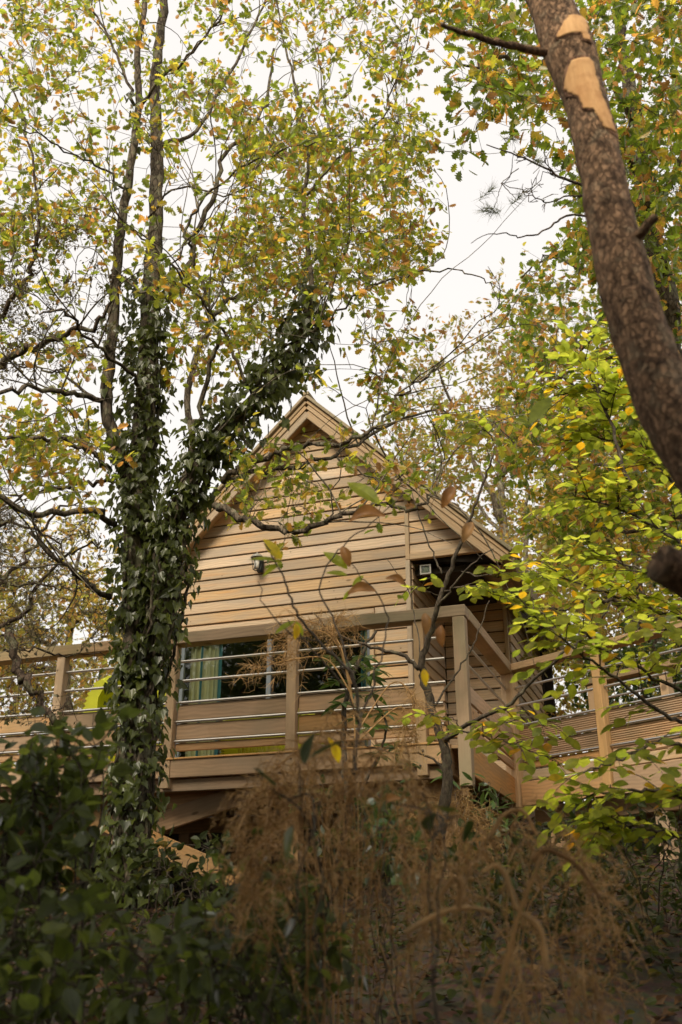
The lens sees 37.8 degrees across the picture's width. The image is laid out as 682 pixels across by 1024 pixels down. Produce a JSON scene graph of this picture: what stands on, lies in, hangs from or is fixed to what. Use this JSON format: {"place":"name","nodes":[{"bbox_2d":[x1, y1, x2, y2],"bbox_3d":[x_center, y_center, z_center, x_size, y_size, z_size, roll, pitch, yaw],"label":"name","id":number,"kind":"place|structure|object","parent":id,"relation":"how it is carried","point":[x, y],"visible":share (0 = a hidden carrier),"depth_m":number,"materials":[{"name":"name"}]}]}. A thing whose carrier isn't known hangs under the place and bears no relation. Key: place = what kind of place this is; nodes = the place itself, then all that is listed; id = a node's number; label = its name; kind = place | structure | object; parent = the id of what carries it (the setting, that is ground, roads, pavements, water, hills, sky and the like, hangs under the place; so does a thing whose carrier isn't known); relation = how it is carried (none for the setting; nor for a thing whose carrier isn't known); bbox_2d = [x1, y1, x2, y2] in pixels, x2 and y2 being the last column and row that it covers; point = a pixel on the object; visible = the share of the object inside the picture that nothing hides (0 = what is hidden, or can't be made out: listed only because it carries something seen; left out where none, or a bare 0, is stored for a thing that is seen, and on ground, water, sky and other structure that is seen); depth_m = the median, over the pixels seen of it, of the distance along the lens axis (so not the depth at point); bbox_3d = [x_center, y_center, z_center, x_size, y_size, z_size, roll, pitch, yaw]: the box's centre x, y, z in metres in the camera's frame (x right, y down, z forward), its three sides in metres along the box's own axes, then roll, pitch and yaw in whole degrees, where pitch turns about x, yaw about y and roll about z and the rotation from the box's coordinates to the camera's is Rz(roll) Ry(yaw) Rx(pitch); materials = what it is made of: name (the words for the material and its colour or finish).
{"place":"outdoors","nodes":[
{"label":"outdoors","id":0,"kind":"place"},
{"bbox_2d":[0,811,681,1023],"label":"ground","id":1,"kind":"structure","parent":0,"point":[668,989],"depth_m":4.77,"materials":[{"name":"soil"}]},
{"bbox_2d":[0,528,46,648],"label":"autumn tree","id":2,"kind":"object","parent":1,"relation":"on","point":[17,551],"visible":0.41,"depth_m":16.40,"materials":[{"name":"plant"}]},
{"bbox_2d":[0,472,74,688],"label":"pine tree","id":3,"kind":"object","parent":1,"relation":"on","point":[28,595],"visible":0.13,"depth_m":18.82,"materials":[{"name":"green plant"}]},
{"bbox_2d":[0,463,113,716],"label":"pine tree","id":4,"kind":"object","parent":1,"relation":"on","point":[31,620],"visible":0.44,"depth_m":14.23,"materials":[{"name":"green plant"}]},
{"bbox_2d":[0,501,124,766],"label":"autumn tree","id":5,"kind":"object","parent":1,"relation":"on","point":[75,619],"visible":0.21,"depth_m":16.62,"materials":[{"name":"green plant"}]},
{"bbox_2d":[0,52,136,727],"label":"bare tree","id":6,"kind":"object","parent":1,"relation":"on","point":[23,679],"visible":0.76,"depth_m":7.61,"materials":[{"name":"brown bark"}]},
{"bbox_2d":[0,705,142,1023],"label":"bramble bush","id":7,"kind":"object","parent":1,"relation":"on","point":[80,800],"visible":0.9,"depth_m":3.06,"materials":[{"name":"green plant"}]},
{"bbox_2d":[0,831,204,1023],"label":"bramble bush","id":8,"kind":"object","parent":1,"relation":"on","point":[61,998],"visible":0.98,"depth_m":2.51,"materials":[{"name":"green plant"}]},
{"bbox_2d":[5,928,300,1023],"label":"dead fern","id":9,"kind":"object","parent":1,"relation":"on","point":[152,993],"visible":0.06,"depth_m":4.08,"materials":[{"name":"green plant"}]},
{"bbox_2d":[128,825,239,970],"bbox_3d":[-0.784,1.987,5.018,0.564,0.849,0.955,12,-26,-26],"label":"bramble bush","id":10,"kind":"object","parent":1,"relation":"on","point":[177,868],"visible":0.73,"depth_m":5.07,"materials":[{"name":"green plant"}]},
{"bbox_2d":[0,604,517,919],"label":"deck","id":11,"kind":"structure","parent":1,"relation":"on","point":[197,789],"depth_m":8.44,"materials":[{"name":"wood"}]},
{"bbox_2d":[79,675,165,760],"bbox_3d":[-2.186,2.239,10.364,0.959,1.202,0.788,-4,-23,10],"label":"tub chair","id":12,"kind":"object","parent":11,"relation":"on","point":[96,698],"visible":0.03,"depth_m":10.40,"materials":[{"name":"plastic"}]},
{"bbox_2d":[220,714,322,754],"bbox_3d":[-0.633,2.059,9.171,0.959,0.604,0.788,4,-23,-9],"label":"tub chair","id":13,"kind":"object","parent":11,"relation":"on","point":[240,750],"visible":0.06,"depth_m":8.76,"materials":[{"name":"plastic"}]},
{"bbox_2d":[150,825,367,1023],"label":"bramble bush","id":14,"kind":"object","parent":1,"relation":"on","point":[213,956],"visible":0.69,"depth_m":2.70,"materials":[{"name":"green plant"}]},
{"bbox_2d":[254,733,341,1023],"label":"bramble sprig","id":15,"kind":"object","parent":1,"relation":"on","point":[305,749],"visible":1,"depth_m":2.15,"materials":[{"name":"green plant"}]},
{"bbox_2d":[0,0,612,908],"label":"oak tree","id":16,"kind":"object","parent":1,"relation":"on","point":[312,150],"visible":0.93,"depth_m":7.19,"materials":[{"name":"green plant"}]},
{"bbox_2d":[87,83,347,911],"bbox_3d":[-0.907,-0.644,7.054,2.027,6.566,0.768,-7,-24,15],"label":"ivy","id":17,"kind":"object","parent":16,"relation":"attached to","point":[150,573],"visible":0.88,"depth_m":6.72,"materials":[{"name":"green plant"}]},
{"bbox_2d":[208,706,461,1023],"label":"dry brush","id":18,"kind":"object","parent":1,"relation":"on","point":[256,846],"visible":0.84,"depth_m":2.93,"materials":[{"name":"brown plant"}]},
{"bbox_2d":[280,774,395,987],"bbox_3d":[-0.029,1.940,5.295,0.683,1.137,0.864,0,-23,0],"label":"bramble bush","id":19,"kind":"object","parent":1,"relation":"on","point":[317,833],"visible":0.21,"depth_m":5.39,"materials":[{"name":"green plant"}]},
{"bbox_2d":[0,477,676,766],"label":"woodland","id":20,"kind":"object","parent":1,"relation":"on","point":[96,679],"visible":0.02,"depth_m":26.87,"materials":[{"name":"green plant"}]},
{"bbox_2d":[1,827,681,1023],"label":"ground ivy","id":21,"kind":"object","parent":1,"relation":"on","point":[451,993],"visible":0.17,"depth_m":4.95,"materials":[{"name":"green plant"}]},
{"bbox_2d":[354,776,510,892],"bbox_3d":[0.504,1.901,5.876,0.981,0.707,0.576,0,-23,0],"label":"dry brush","id":22,"kind":"object","parent":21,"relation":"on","point":[464,818],"visible":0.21,"depth_m":5.85,"materials":[{"name":"brown plant"}]},
{"bbox_2d":[203,739,481,1023],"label":"dry brush","id":23,"kind":"object","parent":1,"relation":"on","point":[411,873],"visible":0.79,"depth_m":2.68,"materials":[{"name":"brown plant"}]},
{"bbox_2d":[121,391,569,879],"bbox_3d":[0.328,2.403,13.614,5.030,6.675,4.800,-8,-24,18],"label":"cabin","id":24,"kind":"object","parent":1,"relation":"on","point":[228,596],"visible":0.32,"depth_m":12.33,"materials":[{"name":"brown wood"}]},
{"bbox_2d":[251,552,263,572],"bbox_3d":[-1.030,0.627,12.325,0.164,0.253,0.217,-8,-24,18],"label":"wall lantern","id":25,"kind":"object","parent":24,"relation":"attached to","point":[259,565],"depth_m":12.28,"materials":[{"name":"metal"}]},
{"bbox_2d":[175,630,370,757],"bbox_3d":[-0.787,2.375,11.774,2.480,2.079,0.232,-8,-24,18],"label":"window","id":26,"kind":"structure","parent":24,"relation":"in","point":[207,689],"depth_m":12.28,"materials":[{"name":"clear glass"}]},
{"bbox_2d":[420,564,431,575],"bbox_3d":[1.013,0.679,11.771,0.133,0.156,0.129,-8,-24,18],"label":"floodlight","id":27,"kind":"object","parent":24,"relation":"attached to","point":[426,569],"visible":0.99,"depth_m":11.72,"materials":[{"name":"grey metal"}]},
{"bbox_2d":[313,630,423,816],"bbox_3d":[0.141,1.449,6.922,0.719,1.335,0.759,-18,-29,36],"label":"rhododendron","id":28,"kind":"object","parent":1,"relation":"on","point":[361,664],"visible":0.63,"depth_m":6.88,"materials":[{"name":"green plant"}]},
{"bbox_2d":[354,779,441,1023],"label":"bramble bush","id":29,"kind":"object","parent":1,"relation":"on","point":[389,871],"visible":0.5,"depth_m":3.69,"materials":[{"name":"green plant"}]},
{"bbox_2d":[250,397,551,879],"bbox_3d":[0.276,0.338,3.633,1.170,1.914,0.482,16,-28,-32],"label":"chestnut sapling","id":30,"kind":"object","parent":1,"relation":"on","point":[540,408],"visible":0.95,"depth_m":3.56,"materials":[{"name":"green plant"}]},
{"bbox_2d":[380,791,473,1023],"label":"bramble sprig","id":31,"kind":"object","parent":1,"relation":"on","point":[427,822],"visible":0.99,"depth_m":2.17,"materials":[{"name":"brown plant"}]},
{"bbox_2d":[287,902,618,1023],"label":"dry brush","id":32,"kind":"object","parent":1,"relation":"on","point":[578,991],"visible":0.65,"depth_m":2.31,"materials":[{"name":"brown plant"}]},
{"bbox_2d":[313,417,611,840],"bbox_3d":[0.762,0.599,5.688,0.928,2.360,1.803,20,-30,-39],"label":"beech sapling","id":33,"kind":"object","parent":1,"relation":"on","point":[548,582],"visible":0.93,"depth_m":5.58,"materials":[{"name":"green plant"}]},
{"bbox_2d":[227,599,451,783],"bbox_3d":[-0.019,1.028,5.653,1.329,1.136,0.615,0,-23,0],"label":"dry brush","id":34,"kind":"object","parent":33,"relation":"hanging from","point":[334,638],"visible":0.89,"depth_m":5.70,"materials":[{"name":"brown plant"}]},
{"bbox_2d":[417,751,522,914],"bbox_3d":[0.914,2.099,6.433,0.649,1.172,1.176,-7,-24,16],"label":"bramble bush","id":35,"kind":"object","parent":1,"relation":"on","point":[489,792],"visible":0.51,"depth_m":6.37,"materials":[{"name":"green plant"}]},
{"bbox_2d":[418,818,593,972],"bbox_3d":[0.931,2.014,5.281,1.097,0.767,2.673,0,-23,0],"label":"bramble bush","id":36,"kind":"object","parent":1,"relation":"on","point":[498,883],"visible":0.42,"depth_m":4.83,"materials":[{"name":"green plant"}]},
{"bbox_2d":[364,257,669,678],"bbox_3d":[3.052,0.483,18.141,6.501,10.717,6.400,0,-23,0],"label":"oak tree","id":37,"kind":"object","parent":1,"relation":"on","point":[497,499],"visible":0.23,"depth_m":18.56,"materials":[{"name":"green plant"}]},
{"bbox_2d":[399,792,664,1023],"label":"dry brush","id":38,"kind":"object","parent":1,"relation":"on","point":[583,931],"visible":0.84,"depth_m":2.63,"materials":[{"name":"brown plant"}]},
{"bbox_2d":[404,808,601,1007],"bbox_3d":[0.344,0.826,2.167,0.362,0.415,0.642,-11,-25,24],"label":"dead stalk","id":39,"kind":"object","parent":38,"relation":"on","point":[538,855],"visible":1,"depth_m":1.98,"materials":[{"name":"brown plant"}]},
{"bbox_2d":[412,0,681,584],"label":"oak tree","id":40,"kind":"object","parent":1,"relation":"on","point":[643,152],"visible":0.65,"depth_m":9.66,"materials":[{"name":"green plant"}]},
{"bbox_2d":[440,0,681,596],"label":"pine tree","id":41,"kind":"object","parent":1,"relation":"on","point":[645,345],"visible":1,"depth_m":2.97,"materials":[{"name":"brown plant"}]},
{"bbox_2d":[472,128,630,242],"bbox_3d":[1.175,-1.823,5.744,1.035,1.015,0.421,15,-27,-31],"label":"pine branch","id":42,"kind":"object","parent":41,"relation":"attached to","point":[549,169],"visible":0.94,"depth_m":5.68,"materials":[{"name":"green plant"}]},
{"bbox_2d":[488,313,681,886],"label":"beech tree","id":43,"kind":"object","parent":1,"relation":"on","point":[603,822],"visible":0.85,"depth_m":5.21,"materials":[{"name":"green plant"}]},
{"bbox_2d":[496,260,681,704],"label":"oak tree","id":44,"kind":"object","parent":1,"relation":"on","point":[541,314],"visible":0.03,"depth_m":21.11,"materials":[{"name":"green plant"}]},
{"bbox_2d":[499,406,681,774],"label":"autumn tree","id":45,"kind":"object","parent":1,"relation":"on","point":[639,588],"visible":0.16,"depth_m":14.51,"materials":[{"name":"green plant"}]},
{"bbox_2d":[505,620,681,861],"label":"walkway","id":46,"kind":"structure","parent":1,"relation":"on","point":[669,703],"depth_m":8.95,"materials":[{"name":"wood"}]},
{"bbox_2d":[533,793,681,975],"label":"bramble bush","id":47,"kind":"object","parent":1,"relation":"on","point":[637,846],"visible":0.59,"depth_m":5.06,"materials":[{"name":"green plant"}]},
{"bbox_2d":[557,582,681,734],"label":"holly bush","id":48,"kind":"object","parent":1,"relation":"on","point":[621,654],"visible":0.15,"depth_m":12.22,"materials":[{"name":"green plant"}]},
{"bbox_2d":[0,0,681,802],"label":"sky","id":49,"kind":"structure","parent":0,"point":[453,294],"materials":[{"name":"white"}]}
]}

